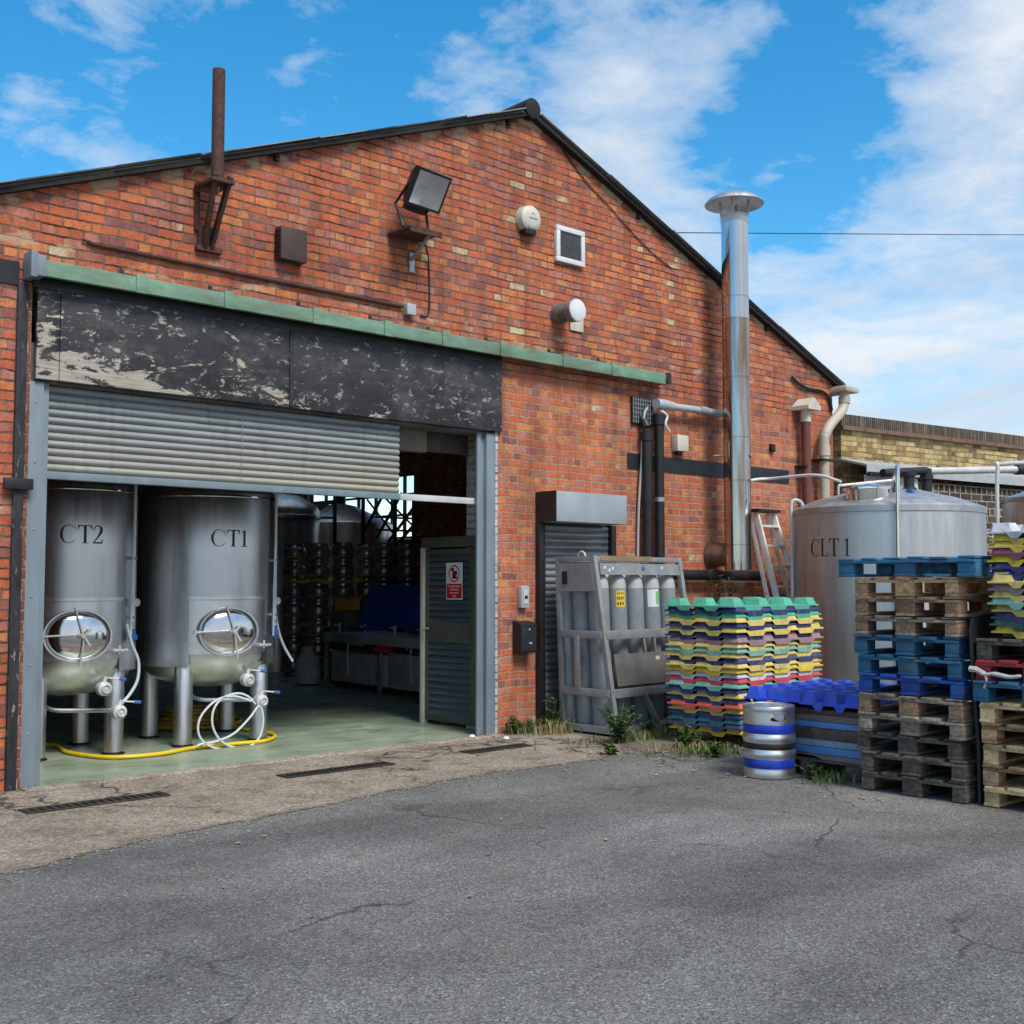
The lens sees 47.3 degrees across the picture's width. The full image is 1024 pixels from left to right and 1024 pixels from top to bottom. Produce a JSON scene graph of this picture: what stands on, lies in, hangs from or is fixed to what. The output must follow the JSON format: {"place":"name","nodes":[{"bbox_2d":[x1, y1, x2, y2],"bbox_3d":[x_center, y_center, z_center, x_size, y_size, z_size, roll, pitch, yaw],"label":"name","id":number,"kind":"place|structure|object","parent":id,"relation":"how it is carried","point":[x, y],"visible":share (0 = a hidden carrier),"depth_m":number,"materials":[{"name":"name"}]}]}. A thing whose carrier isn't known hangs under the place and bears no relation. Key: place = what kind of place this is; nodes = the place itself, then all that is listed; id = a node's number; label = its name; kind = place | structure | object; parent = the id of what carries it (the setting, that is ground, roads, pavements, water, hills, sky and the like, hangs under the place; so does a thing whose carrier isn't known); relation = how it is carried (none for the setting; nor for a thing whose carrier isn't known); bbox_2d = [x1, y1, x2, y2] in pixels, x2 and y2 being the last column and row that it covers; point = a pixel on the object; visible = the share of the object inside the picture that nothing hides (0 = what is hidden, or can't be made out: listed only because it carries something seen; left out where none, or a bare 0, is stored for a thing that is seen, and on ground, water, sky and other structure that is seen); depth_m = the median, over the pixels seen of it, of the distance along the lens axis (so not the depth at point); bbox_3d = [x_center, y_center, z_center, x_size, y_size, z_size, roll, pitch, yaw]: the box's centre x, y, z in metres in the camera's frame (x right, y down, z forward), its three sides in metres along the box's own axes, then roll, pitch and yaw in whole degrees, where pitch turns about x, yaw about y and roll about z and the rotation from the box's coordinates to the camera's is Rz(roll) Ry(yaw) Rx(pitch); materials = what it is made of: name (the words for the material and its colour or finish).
{"place":"outdoors","nodes":[
{"label":"outdoors","id":0,"kind":"place"},
{"bbox_2d":[37,665,485,785],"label":"brewery floor","id":1,"kind":"structure","parent":0,"point":[310,719],"depth_m":11.96,"materials":[{"name":"green paint"}]},
{"bbox_2d":[40,479,140,761],"bbox_3d":[-3.937,0.824,10.392,1.208,2.602,1.344,3,-5,-42],"label":"conditioning tank","id":2,"kind":"object","parent":1,"relation":"on","point":[91,602],"visible":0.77,"depth_m":10.01,"materials":[{"name":"metal"}]},
{"bbox_2d":[45,612,108,660],"bbox_3d":[-3.663,1.047,9.878,0.523,0.419,0.073,2,-4,-30],"label":"manway door","id":3,"kind":"structure","parent":2,"relation":"in","point":[67,647],"depth_m":9.85,"materials":[{"name":"metal"}]},
{"bbox_2d":[46,725,276,758],"bbox_3d":[-3.586,2.111,10.535,3.119,0.040,1.417,3,-5,-42],"label":"yellow hose","id":4,"kind":"object","parent":1,"relation":"on","point":[129,756],"visible":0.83,"depth_m":10.29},
{"bbox_2d":[136,485,280,747],"bbox_3d":[-2.922,0.880,11.320,1.312,2.602,1.436,3,-5,-42],"label":"conditioning tank","id":5,"kind":"object","parent":1,"relation":"on","point":[206,596],"visible":0.94,"depth_m":10.83,"materials":[{"name":"metal"}]},
{"bbox_2d":[201,610,254,653],"bbox_3d":[-2.602,1.101,10.766,0.523,0.419,0.073,2,-4,-32],"label":"manway door","id":6,"kind":"structure","parent":5,"relation":"in","point":[219,642],"depth_m":10.73,"materials":[{"name":"metal"}]},
{"bbox_2d":[268,493,320,671],"bbox_3d":[-4.134,1.197,20.465,1.540,3.080,1.540,3,-5,-42],"label":"hot liquor tank","id":7,"kind":"object","parent":1,"relation":"on","point":[298,519],"visible":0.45,"depth_m":19.91,"materials":[{"name":"metal"}]},
{"bbox_2d":[314,497,392,622],"bbox_3d":[-3.333,1.165,22.571,2.040,3.400,2.040,3,-5,-42],"label":"mash tun","id":8,"kind":"object","parent":1,"relation":"on","point":[348,523],"visible":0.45,"depth_m":21.75,"materials":[{"name":"metal"}]},
{"bbox_2d":[290,492,425,582],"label":"metal stairs","id":9,"kind":"structure","parent":1,"relation":"on","point":[394,510],"depth_m":20.52,"materials":[{"name":"metal"}]},
{"bbox_2d":[329,643,396,692],"bbox_3d":[-1.969,2.177,16.545,0.574,0.644,1.562,3,-4,-37],"label":"steel trough","id":10,"kind":"object","parent":1,"relation":"on","point":[355,666],"visible":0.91,"depth_m":16.41,"materials":[{"name":"metal"}]},
{"bbox_2d":[323,623,465,693],"bbox_3d":[-1.455,2.007,16.033,0.870,0.920,3.232,3,-4,-37],"label":"work table","id":11,"kind":"object","parent":1,"relation":"on","point":[394,638],"visible":0.48,"depth_m":16.07,"materials":[{"name":"metal"}]},
{"bbox_2d":[358,585,419,629],"bbox_3d":[-1.627,1.328,16.213,1.537,0.629,0.479,-3,-5,41],"label":"blue tarpaulin","id":12,"kind":"object","parent":11,"relation":"on","point":[386,607],"visible":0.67,"depth_m":16.25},
{"bbox_2d":[386,648,463,694],"bbox_3d":[-0.955,2.074,15.183,0.574,0.684,1.735,3,-4,-37],"label":"steel trough","id":13,"kind":"object","parent":1,"relation":"on","point":[403,671],"visible":0.38,"depth_m":15.39,"materials":[{"name":"metal"}]},
{"bbox_2d":[0,731,627,873],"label":"concrete apron","id":14,"kind":"object","parent":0,"point":[200,799],"visible":0.96,"depth_m":8.42,"materials":[{"name":"concrete"}]},
{"bbox_2d":[18,791,170,813],"bbox_3d":[-2.829,1.977,7.972,0.994,0.010,0.170,3,-5,-42],"label":"drain grating","id":15,"kind":"object","parent":14,"relation":"on","point":[62,806],"visible":1,"depth_m":7.94,"materials":[{"name":"black metal"}]},
{"bbox_2d":[0,732,1023,1023],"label":"asphalt yard","id":16,"kind":"structure","parent":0,"point":[154,942],"depth_m":5.36,"materials":[{"name":"asphalt"}]},
{"bbox_2d":[20,734,502,791],"bbox_3d":[-1.837,2.155,10.006,4.600,0.112,0.150,3,-5,-42],"label":"threshold","id":17,"kind":"object","parent":16,"relation":"on","point":[102,780],"depth_m":9.62,"materials":[{"name":"concrete"}]},
{"bbox_2d":[0,98,845,791],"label":"brick brewery building","id":18,"kind":"structure","parent":16,"relation":"on","point":[524,472],"depth_m":11.11,"materials":[{"name":"red brick"}]},
{"bbox_2d":[193,67,234,254],"bbox_3d":[-2.421,-2.886,9.615,0.260,1.460,0.357,3,-5,-42],"label":"rusty pipe mast","id":19,"kind":"object","parent":18,"relation":"attached to","point":[215,183],"visible":1,"depth_m":9.53,"materials":[{"name":"metal"}]},
{"bbox_2d":[82,238,403,307],"bbox_3d":[-2.164,-2.013,10.008,3.062,0.057,0.036,3,-5,-42],"label":"rusty conduit","id":20,"kind":"object","parent":18,"relation":"attached to","point":[130,251],"visible":1,"depth_m":9.83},
{"bbox_2d":[275,225,306,264],"bbox_3d":[-1.927,-2.321,10.194,0.270,0.285,0.107,3,-5,-42],"label":"wall box","id":21,"kind":"object","parent":18,"relation":"attached to","point":[290,245],"visible":1,"depth_m":10.14,"materials":[{"name":"brown paint"}]},
{"bbox_2d":[23,250,670,384],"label":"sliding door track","id":22,"kind":"structure","parent":18,"relation":"attached to","point":[37,266],"depth_m":10.16,"materials":[{"name":"metal"}]},
{"bbox_2d":[388,165,451,272],"bbox_3d":[-0.876,-2.728,10.959,0.465,0.877,0.433,-3,-5,41],"label":"floodlight","id":23,"kind":"object","parent":18,"relation":"attached to","point":[424,191],"visible":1,"depth_m":10.89,"materials":[{"name":"black paint"}]},
{"bbox_2d":[420,535,474,725],"bbox_3d":[-0.653,1.253,12.287,0.159,1.990,0.890,3,-5,-42],"label":"louvred inner door","id":24,"kind":"structure","parent":18,"relation":"attached to","point":[447,692],"depth_m":12.29,"materials":[{"name":"grey metal"}]},
{"bbox_2d":[554,224,584,267],"bbox_3d":[0.620,-2.856,12.584,0.430,0.390,0.048,3,-5,-42],"label":"vent grille","id":25,"kind":"object","parent":18,"relation":"attached to","point":[569,246],"visible":1,"depth_m":12.57,"materials":[{"name":"white plastic"}]},
{"bbox_2d":[639,415,652,563],"bbox_3d":[1.499,0.600,13.110,0.136,3.394,0.192,3,-5,-42],"label":"black drain pipe","id":26,"kind":"object","parent":18,"relation":"attached to","point":[647,440],"visible":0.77,"depth_m":13.10,"materials":[{"name":"paint"}]},
{"bbox_2d":[653,410,670,563],"bbox_3d":[1.693,0.574,13.233,0.170,3.461,0.165,3,-5,-42],"label":"black drain pipe","id":27,"kind":"object","parent":18,"relation":"attached to","point":[659,421],"visible":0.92,"depth_m":13.24,"materials":[{"name":"paint"}]},
{"bbox_2d":[703,190,763,569],"bbox_3d":[2.637,-1.569,13.865,0.704,4.513,0.752,3,-5,-42],"label":"steel flue","id":28,"kind":"object","parent":18,"relation":"attached to","point":[733,208],"visible":1,"depth_m":13.73,"materials":[{"name":"metal"}]},
{"bbox_2d":[792,397,820,504],"bbox_3d":[3.838,0.467,15.173,0.280,3.910,0.270,3,-5,-42],"label":"oxblood soil pipe","id":29,"kind":"object","parent":18,"relation":"attached to","point":[805,407],"visible":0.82,"depth_m":15.20,"materials":[{"name":"metal"}]},
{"bbox_2d":[811,385,858,498],"bbox_3d":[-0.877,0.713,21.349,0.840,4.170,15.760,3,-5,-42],"label":"beige downpipe","id":30,"kind":"object","parent":18,"relation":"attached to","point":[842,392],"visible":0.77,"depth_m":15.48,"materials":[{"name":"paint"}]},
{"bbox_2d":[0,742,1021,1022],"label":"grit","id":31,"kind":"object","parent":16,"relation":"on","point":[368,816],"visible":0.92,"depth_m":7.37,"materials":[{"name":"gravel"}]},
{"bbox_2d":[742,702,795,779],"bbox_3d":[2.006,1.778,9.132,0.410,0.551,0.410,3,-5,-42],"label":"beer keg","id":32,"kind":"object","parent":16,"relation":"on","point":[769,739],"visible":1,"depth_m":8.97,"materials":[{"name":"metal"}]},
{"bbox_2d":[751,508,790,599],"bbox_3d":[3.326,1.150,14.042,0.610,2.390,0.859,3,-5,-42],"label":"step ladder","id":33,"kind":"object","parent":16,"relation":"on","point":[775,546],"visible":0.46,"depth_m":14.17,"materials":[{"name":"metal"}]},
{"bbox_2d":[861,764,977,803],"bbox_3d":[3.246,1.950,8.628,1.216,0.141,0.805,3,-5,-42],"label":"pallet","id":34,"kind":"object","parent":16,"relation":"on","point":[927,785],"visible":0.43,"depth_m":8.26,"materials":[{"name":"brown wood"}]},
{"bbox_2d":[859,743,977,782],"bbox_3d":[3.244,1.810,8.634,1.233,0.142,0.804,3,-5,-42],"label":"pallet","id":35,"kind":"object","parent":34,"relation":"on","point":[940,762],"visible":0.48,"depth_m":8.27,"materials":[{"name":"brown wood"}]},
{"bbox_2d":[857,724,976,760],"bbox_3d":[3.232,1.674,8.698,1.216,0.141,0.805,3,-5,-43],"label":"pallet","id":36,"kind":"object","parent":35,"relation":"on","point":[917,745],"visible":0.51,"depth_m":8.32,"materials":[{"name":"brown wood"}]},
{"bbox_2d":[858,704,975,740],"bbox_3d":[3.241,1.530,8.654,1.233,0.142,0.803,3,-5,-42],"label":"pallet","id":37,"kind":"object","parent":36,"relation":"on","point":[960,730],"visible":0.59,"depth_m":8.29,"materials":[{"name":"brown wood"}]},
{"bbox_2d":[858,684,974,719],"bbox_3d":[3.239,1.391,8.664,1.216,0.141,0.805,3,-5,-42],"label":"pallet","id":38,"kind":"object","parent":37,"relation":"on","point":[956,709],"visible":0.57,"depth_m":8.30,"materials":[{"name":"brown wood"}]},
{"bbox_2d":[858,667,972,698],"bbox_3d":[3.252,1.253,8.702,1.233,0.142,0.803,3,-5,-43],"label":"pallet","id":39,"kind":"object","parent":38,"relation":"on","point":[956,688],"visible":0.6,"depth_m":8.33,"materials":[{"name":"blue wood"}]},
{"bbox_2d":[857,648,970,678],"bbox_3d":[3.245,1.113,8.704,1.216,0.141,0.805,3,-5,-42],"label":"pallet","id":40,"kind":"object","parent":39,"relation":"on","point":[918,665],"visible":0.61,"depth_m":8.34,"materials":[{"name":"blue wood"}]},
{"bbox_2d":[854,633,969,657],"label":"pallet","id":41,"kind":"object","parent":40,"relation":"on","point":[954,647],"visible":0.72,"depth_m":8.36,"materials":[{"name":"blue wood"}]},
{"bbox_2d":[855,614,976,636],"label":"pallet","id":42,"kind":"object","parent":41,"relation":"on","point":[935,625],"visible":0.53,"depth_m":8.38,"materials":[{"name":"brown wood"}]},
{"bbox_2d":[855,596,996,616],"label":"pallet","id":43,"kind":"object","parent":42,"relation":"on","point":[938,605],"visible":0.81,"depth_m":8.39,"materials":[{"name":"brown wood"}]},
{"bbox_2d":[854,577,994,596],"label":"pallet","id":44,"kind":"object","parent":43,"relation":"on","point":[949,586],"visible":0.86,"depth_m":8.43,"materials":[{"name":"brown wood"}]},
{"bbox_2d":[838,555,994,576],"bbox_3d":[3.212,0.411,8.709,1.223,0.142,1.058,3,-5,-43],"label":"pallet","id":45,"kind":"object","parent":44,"relation":"on","point":[958,566],"visible":0.81,"depth_m":8.39,"materials":[{"name":"blue wood"}]},
{"bbox_2d":[833,414,1023,495],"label":"yard wall","id":46,"kind":"structure","parent":16,"relation":"on","point":[855,437],"depth_m":17.44,"materials":[{"name":"yellow brick"}]},
{"bbox_2d":[838,458,1023,572],"bbox_3d":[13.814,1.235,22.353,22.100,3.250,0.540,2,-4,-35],"label":"lean to shed","id":47,"kind":"object","parent":16,"relation":"on","point":[984,496],"visible":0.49,"depth_m":17.42,"materials":[{"name":"metal"}]},
{"bbox_2d":[969,613,1018,803],"bbox_3d":[3.509,1.358,8.285,1.055,1.284,0.020,3,-5,-42],"label":"black sheet","id":48,"kind":"object","parent":16,"relation":"on","point":[979,627],"visible":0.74,"depth_m":7.99,"materials":[{"name":"plastic"}]},
{"bbox_2d":[984,780,1023,807],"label":"pallet","id":49,"kind":"object","parent":16,"relation":"on","point":[997,796],"visible":0.93,"depth_m":7.83,"materials":[{"name":"brown wood"}]},
{"bbox_2d":[982,759,1023,785],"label":"pallet","id":50,"kind":"object","parent":49,"relation":"on","point":[994,775],"visible":0.94,"depth_m":7.84,"materials":[{"name":"brown wood"}]},
{"bbox_2d":[983,739,1023,764],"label":"pallet","id":51,"kind":"object","parent":50,"relation":"on","point":[994,754],"visible":0.94,"depth_m":7.85,"materials":[{"name":"brown wood"}]},
{"bbox_2d":[981,718,1023,743],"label":"pallet","id":52,"kind":"object","parent":51,"relation":"on","point":[993,733],"visible":0.99,"depth_m":7.85,"materials":[{"name":"brown wood"}]},
{"bbox_2d":[979,697,1023,722],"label":"pallet","id":53,"kind":"object","parent":52,"relation":"on","point":[991,711],"visible":0.98,"depth_m":7.86,"materials":[{"name":"brown wood"}]},
{"bbox_2d":[973,677,1023,704],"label":"pallet","id":54,"kind":"object","parent":53,"relation":"on","point":[988,692],"visible":0.98,"depth_m":7.88,"materials":[{"name":"blue wood"}]},
{"bbox_2d":[975,656,1023,682],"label":"pallet","id":55,"kind":"object","parent":54,"relation":"on","point":[1016,664],"visible":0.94,"depth_m":7.89,"materials":[{"name":"red wood"}]},
{"bbox_2d":[976,636,1023,659],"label":"pallet","id":56,"kind":"object","parent":55,"relation":"on","point":[987,648],"visible":0.97,"depth_m":7.92,"materials":[{"name":"brown wood"}]},
{"bbox_2d":[0,0,1023,538],"label":"sky","id":57,"kind":"structure","parent":0,"point":[873,119],"materials":[{"name":"blue"}]},
{"bbox_2d":[565,730,742,752],"bbox_3d":[4.239,2.339,13.834,9.250,0.001,3.200,3,-5,-42],"label":"soil strip","id":58,"kind":"object","parent":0,"point":[709,736],"visible":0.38,"depth_m":11.14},
{"bbox_2d":[555,551,686,734],"bbox_3d":[1.265,1.308,12.131,1.520,1.802,0.838,3,-5,-42],"label":"gas bottle cage","id":59,"kind":"object","parent":58,"relation":"on","point":[644,667],"visible":0.74,"depth_m":11.77,"materials":[{"name":"grey paint"}]},
{"bbox_2d":[563,591,576,721],"bbox_3d":[0.587,1.337,12.037,0.209,1.610,0.209,0,-3,-42],"label":"gas bottle","id":60,"kind":"object","parent":59,"relation":"in","point":[569,648],"visible":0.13,"depth_m":11.93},
{"bbox_2d":[572,591,592,723],"bbox_3d":[0.736,1.327,11.873,0.209,1.610,0.209,0,-3,-42],"label":"gas bottle","id":61,"kind":"object","parent":59,"relation":"in","point":[581,622],"visible":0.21,"depth_m":11.77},
{"bbox_2d":[588,564,611,725],"bbox_3d":[0.885,1.317,11.709,0.209,1.610,0.209,0,-3,-42],"label":"gas bottle","id":62,"kind":"object","parent":59,"relation":"in","point":[598,679],"visible":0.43,"depth_m":11.63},
{"bbox_2d":[607,575,630,722],"bbox_3d":[1.079,1.329,11.900,0.209,1.610,0.211,0,-3,-42],"label":"gas bottle","id":63,"kind":"object","parent":59,"relation":"on","point":[617,601],"visible":0.61,"depth_m":11.82,"materials":[{"name":"grey paint"}]},
{"bbox_2d":[624,575,647,720],"bbox_3d":[1.271,1.340,12.092,0.209,1.610,0.209,0,-3,-42],"label":"gas bottle","id":64,"kind":"object","parent":59,"relation":"on","point":[635,602],"visible":0.45,"depth_m":12.01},
{"bbox_2d":[641,575,663,718],"bbox_3d":[1.465,1.352,12.283,0.209,1.610,0.211,0,-3,-42],"label":"gas bottle","id":65,"kind":"object","parent":59,"relation":"on","point":[651,597],"visible":0.44,"depth_m":12.20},
{"bbox_2d":[669,723,742,736],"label":"keg tray","id":66,"kind":"object","parent":58,"relation":"on","point":[723,732],"visible":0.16,"depth_m":10.75,"materials":[{"name":"yellow plastic"}]},
{"bbox_2d":[668,718,742,731],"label":"keg tray","id":67,"kind":"object","parent":66,"relation":"on","point":[715,728],"visible":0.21,"depth_m":10.76,"materials":[{"name":"blue plastic"}]},
{"bbox_2d":[668,713,742,725],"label":"keg tray","id":68,"kind":"object","parent":67,"relation":"on","point":[707,719],"visible":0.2,"depth_m":10.81,"materials":[{"name":"teal plastic"}]},
{"bbox_2d":[668,708,742,721],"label":"keg tray","id":69,"kind":"object","parent":68,"relation":"on","point":[709,715],"visible":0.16,"depth_m":10.79,"materials":[{"name":"blue plastic"}]},
{"bbox_2d":[668,704,742,715],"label":"keg tray","id":70,"kind":"object","parent":69,"relation":"on","point":[707,709],"visible":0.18,"depth_m":10.82,"materials":[{"name":"beige plastic"}]},
{"bbox_2d":[667,699,770,711],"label":"keg tray","id":71,"kind":"object","parent":70,"relation":"on","point":[721,707],"visible":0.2,"depth_m":10.79,"materials":[{"name":"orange plastic"}]},
{"bbox_2d":[666,694,767,705],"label":"keg tray","id":72,"kind":"object","parent":71,"relation":"on","point":[708,700],"visible":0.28,"depth_m":10.78,"materials":[{"name":"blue plastic"}]},
{"bbox_2d":[667,689,752,701],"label":"keg tray","id":73,"kind":"object","parent":72,"relation":"on","point":[719,698],"visible":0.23,"depth_m":10.77,"materials":[{"name":"beige plastic"}]},
{"bbox_2d":[664,684,748,696],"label":"keg tray","id":74,"kind":"object","parent":73,"relation":"on","point":[707,691],"visible":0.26,"depth_m":10.79,"materials":[{"name":"blue plastic"}]},
{"bbox_2d":[665,675,821,691],"bbox_3d":[2.262,1.623,11.351,0.810,0.114,1.485,-3,-5,44],"label":"keg tray","id":75,"kind":"object","parent":74,"relation":"on","point":[682,684],"visible":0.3,"depth_m":10.85,"materials":[{"name":"green plastic"}]},
{"bbox_2d":[666,670,822,685],"bbox_3d":[2.274,1.578,11.367,0.810,0.114,1.485,-3,-5,44],"label":"keg tray","id":76,"kind":"object","parent":75,"relation":"on","point":[747,680],"visible":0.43,"depth_m":10.92,"materials":[{"name":"red plastic"}]},
{"bbox_2d":[666,666,821,680],"bbox_3d":[2.271,1.533,11.380,0.810,0.114,1.485,-3,-5,44],"label":"keg tray","id":77,"kind":"object","parent":76,"relation":"on","point":[729,675],"visible":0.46,"depth_m":10.92,"materials":[{"name":"white plastic"}]},
{"bbox_2d":[665,661,822,675],"bbox_3d":[2.270,1.486,11.363,1.485,0.114,0.810,3,-5,-45],"label":"keg tray","id":78,"kind":"object","parent":77,"relation":"on","point":[742,670],"visible":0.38,"depth_m":10.92,"materials":[{"name":"yellow plastic"}]},
{"bbox_2d":[666,657,821,670],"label":"keg tray","id":79,"kind":"object","parent":78,"relation":"on","point":[731,665],"visible":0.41,"depth_m":10.89,"materials":[{"name":"beige plastic"}]},
{"bbox_2d":[666,652,822,665],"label":"keg tray","id":80,"kind":"object","parent":79,"relation":"on","point":[693,659],"visible":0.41,"depth_m":10.92,"materials":[{"name":"blue plastic"}]},
{"bbox_2d":[664,647,820,660],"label":"keg tray","id":81,"kind":"object","parent":80,"relation":"on","point":[728,655],"visible":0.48,"depth_m":10.93,"materials":[{"name":"beige plastic"}]},
{"bbox_2d":[665,643,820,655],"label":"keg tray","id":82,"kind":"object","parent":81,"relation":"on","point":[741,650],"visible":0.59,"depth_m":10.91,"materials":[{"name":"green plastic"}]},
{"bbox_2d":[665,638,820,650],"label":"keg tray","id":83,"kind":"object","parent":82,"relation":"on","point":[726,645],"visible":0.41,"depth_m":10.92,"materials":[{"name":"beige plastic"}]},
{"bbox_2d":[667,630,823,645],"bbox_3d":[2.281,1.211,11.370,1.485,0.114,0.810,3,-5,-45],"label":"keg tray","id":84,"kind":"object","parent":83,"relation":"on","point":[791,635],"visible":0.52,"depth_m":10.95,"materials":[{"name":"plastic"}]},
{"bbox_2d":[665,625,819,640],"bbox_3d":[2.260,1.167,11.398,0.810,0.114,1.485,-3,-5,44],"label":"keg tray","id":85,"kind":"object","parent":84,"relation":"on","point":[714,638],"visible":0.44,"depth_m":10.90,"materials":[{"name":"purple plastic"}]},
{"bbox_2d":[665,621,823,635],"bbox_3d":[2.274,1.119,11.369,1.485,0.114,0.810,3,-5,-44],"label":"keg tray","id":86,"kind":"object","parent":85,"relation":"on","point":[815,625],"visible":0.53,"depth_m":10.95,"materials":[{"name":"beige plastic"}]},
{"bbox_2d":[665,620,820,630],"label":"keg tray","id":87,"kind":"object","parent":86,"relation":"on","point":[720,626],"visible":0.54,"depth_m":10.91,"materials":[{"name":"blue plastic"}]},
{"bbox_2d":[665,615,821,625],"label":"keg tray","id":88,"kind":"object","parent":87,"relation":"on","point":[745,620],"visible":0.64,"depth_m":10.93,"materials":[{"name":"beige plastic"}]},
{"bbox_2d":[665,610,820,620],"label":"keg tray","id":89,"kind":"object","parent":88,"relation":"on","point":[730,615],"visible":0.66,"depth_m":10.95,"materials":[{"name":"green plastic"}]},
{"bbox_2d":[664,605,819,615],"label":"keg tray","id":90,"kind":"object","parent":89,"relation":"on","point":[718,611],"visible":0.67,"depth_m":10.93,"materials":[{"name":"blue plastic"}]},
{"bbox_2d":[662,597,818,610],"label":"keg tray","id":91,"kind":"object","parent":90,"relation":"on","point":[754,603],"visible":0.98,"depth_m":11.02,"materials":[{"name":"green plastic"}]},
{"bbox_2d":[789,464,986,701],"bbox_3d":[4.375,0.915,13.638,2.198,2.790,2.198,3,-5,-42],"label":"outdoor tank","id":92,"kind":"object","parent":58,"relation":"on","point":[866,519],"visible":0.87,"depth_m":12.83,"materials":[{"name":"metal"}]},
{"bbox_2d":[1000,492,1023,524],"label":"outdoor tank","id":93,"kind":"object","parent":58,"relation":"on","point":[1012,508],"visible":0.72,"depth_m":15.04,"materials":[{"name":"metal"}]},
{"bbox_2d":[879,464,1023,491],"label":"insulated pipe","id":94,"kind":"object","parent":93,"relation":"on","point":[926,474],"visible":0.91,"depth_m":16.13,"materials":[{"name":"metal"}]},
{"bbox_2d":[795,719,897,731],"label":"slip tray","id":95,"kind":"object","parent":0,"point":[829,725],"visible":0.06,"depth_m":9.06,"materials":[{"name":"blue plastic"}]},
{"bbox_2d":[795,712,889,724],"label":"slip tray","id":96,"kind":"object","parent":95,"relation":"on","point":[829,718],"visible":0.1,"depth_m":9.07,"materials":[{"name":"beige plastic"}]},
{"bbox_2d":[769,701,858,717],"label":"slip tray","id":97,"kind":"object","parent":96,"relation":"on","point":[828,710],"visible":0.07,"depth_m":9.10,"materials":[{"name":"plastic"}]},
{"bbox_2d":[744,682,831,702],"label":"keg tray","id":98,"kind":"object","parent":97,"relation":"on","point":[782,692],"visible":0.72,"depth_m":9.44,"materials":[{"name":"blue plastic"}]},
{"bbox_2d":[799,687,896,712],"bbox_3d":[2.634,1.475,9.174,0.580,0.140,0.520,3,-5,-44],"label":"keg tray","id":99,"kind":"object","parent":97,"relation":"on","point":[839,699],"visible":0.77,"depth_m":9.05,"materials":[{"name":"blue plastic"}]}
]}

